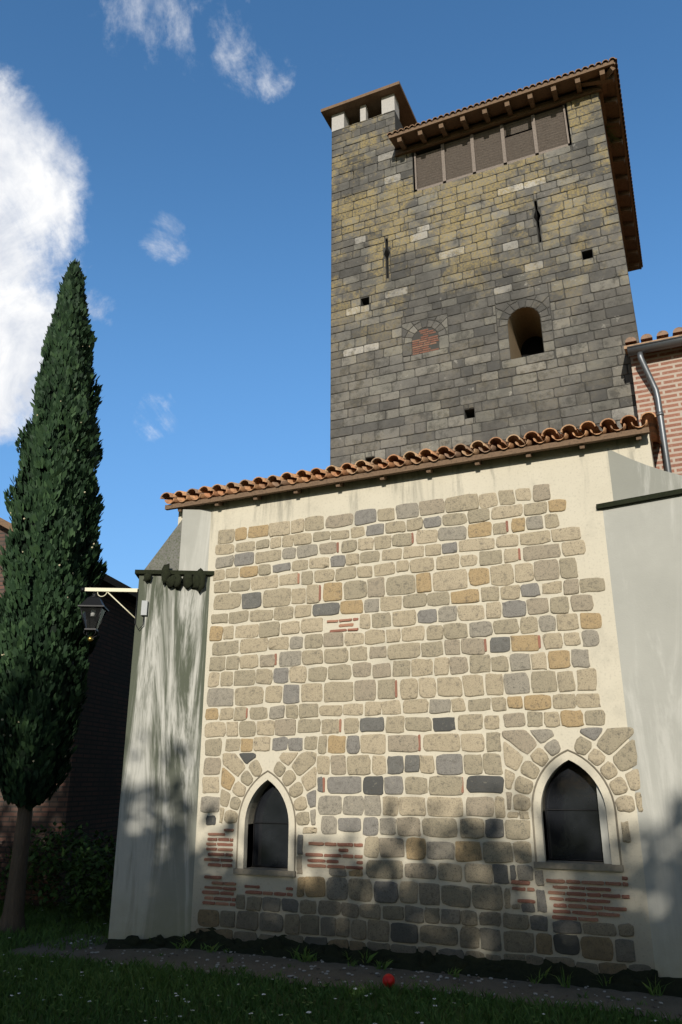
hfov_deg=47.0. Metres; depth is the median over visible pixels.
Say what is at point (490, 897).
chapel stones
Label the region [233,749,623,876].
chapel window frames
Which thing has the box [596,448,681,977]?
buttress
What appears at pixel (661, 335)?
nave roof
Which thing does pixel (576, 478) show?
chapel wall
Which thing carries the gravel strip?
on the ground grass at (231, 1005)
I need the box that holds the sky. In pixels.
[0,0,681,587]
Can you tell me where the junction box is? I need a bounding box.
[134,589,147,629]
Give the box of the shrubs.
[0,819,115,921]
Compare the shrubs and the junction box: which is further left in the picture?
the shrubs
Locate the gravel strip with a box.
[3,934,681,1021]
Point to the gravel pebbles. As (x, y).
(469, 976)
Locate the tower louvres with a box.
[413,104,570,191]
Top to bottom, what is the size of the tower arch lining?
0.900 m
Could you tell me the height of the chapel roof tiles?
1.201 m
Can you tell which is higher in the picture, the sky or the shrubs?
the sky
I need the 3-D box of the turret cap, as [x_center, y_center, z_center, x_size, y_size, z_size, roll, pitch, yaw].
[0.712,-7.966,16.281,1.682,0.920,1.740,-8,-21,22]
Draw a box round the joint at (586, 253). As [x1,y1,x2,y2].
[330,95,639,462]
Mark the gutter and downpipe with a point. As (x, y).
(639, 350)
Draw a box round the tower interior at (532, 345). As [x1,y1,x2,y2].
[521,336,543,356]
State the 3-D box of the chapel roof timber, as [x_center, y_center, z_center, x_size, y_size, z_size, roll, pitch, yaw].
[1.103,-0.417,10.769,5.960,1.128,3.390,-8,-21,22]
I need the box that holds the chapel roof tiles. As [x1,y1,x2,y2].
[160,412,660,503]
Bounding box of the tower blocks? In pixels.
[330,92,638,466]
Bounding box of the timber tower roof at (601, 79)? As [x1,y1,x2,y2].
[388,60,641,271]
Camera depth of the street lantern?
9.92 m
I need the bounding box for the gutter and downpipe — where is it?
[627,336,681,472]
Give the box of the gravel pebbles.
[46,936,681,1017]
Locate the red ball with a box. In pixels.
[382,973,394,987]
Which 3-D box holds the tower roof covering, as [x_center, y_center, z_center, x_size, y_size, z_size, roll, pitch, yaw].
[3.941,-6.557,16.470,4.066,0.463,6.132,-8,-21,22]
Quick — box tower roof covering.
[387,57,642,267]
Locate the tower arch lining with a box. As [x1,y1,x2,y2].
[508,307,542,358]
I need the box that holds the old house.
[0,518,136,905]
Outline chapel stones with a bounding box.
[196,484,650,974]
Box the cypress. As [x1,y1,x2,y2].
[0,258,107,932]
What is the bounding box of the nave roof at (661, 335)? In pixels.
[624,327,681,353]
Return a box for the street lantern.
[78,587,137,641]
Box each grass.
[0,901,678,1023]
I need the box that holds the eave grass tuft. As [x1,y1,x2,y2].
[606,125,623,152]
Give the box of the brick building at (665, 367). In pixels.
[630,346,681,474]
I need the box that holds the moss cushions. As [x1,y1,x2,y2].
[105,563,681,997]
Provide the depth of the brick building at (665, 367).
11.20 m
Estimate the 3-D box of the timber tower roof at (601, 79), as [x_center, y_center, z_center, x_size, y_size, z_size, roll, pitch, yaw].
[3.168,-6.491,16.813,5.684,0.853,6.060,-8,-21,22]
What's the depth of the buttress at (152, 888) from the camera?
9.17 m
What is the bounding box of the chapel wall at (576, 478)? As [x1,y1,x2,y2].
[178,434,654,972]
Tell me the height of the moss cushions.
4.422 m
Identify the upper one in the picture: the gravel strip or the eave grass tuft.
the eave grass tuft
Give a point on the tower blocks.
(406, 200)
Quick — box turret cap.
[321,81,417,131]
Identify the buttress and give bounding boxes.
[108,509,213,938]
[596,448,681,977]
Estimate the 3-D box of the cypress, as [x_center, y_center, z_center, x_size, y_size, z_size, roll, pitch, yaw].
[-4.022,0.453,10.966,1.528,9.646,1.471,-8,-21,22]
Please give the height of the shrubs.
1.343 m
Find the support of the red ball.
on the gravel strip
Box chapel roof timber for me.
[165,427,653,511]

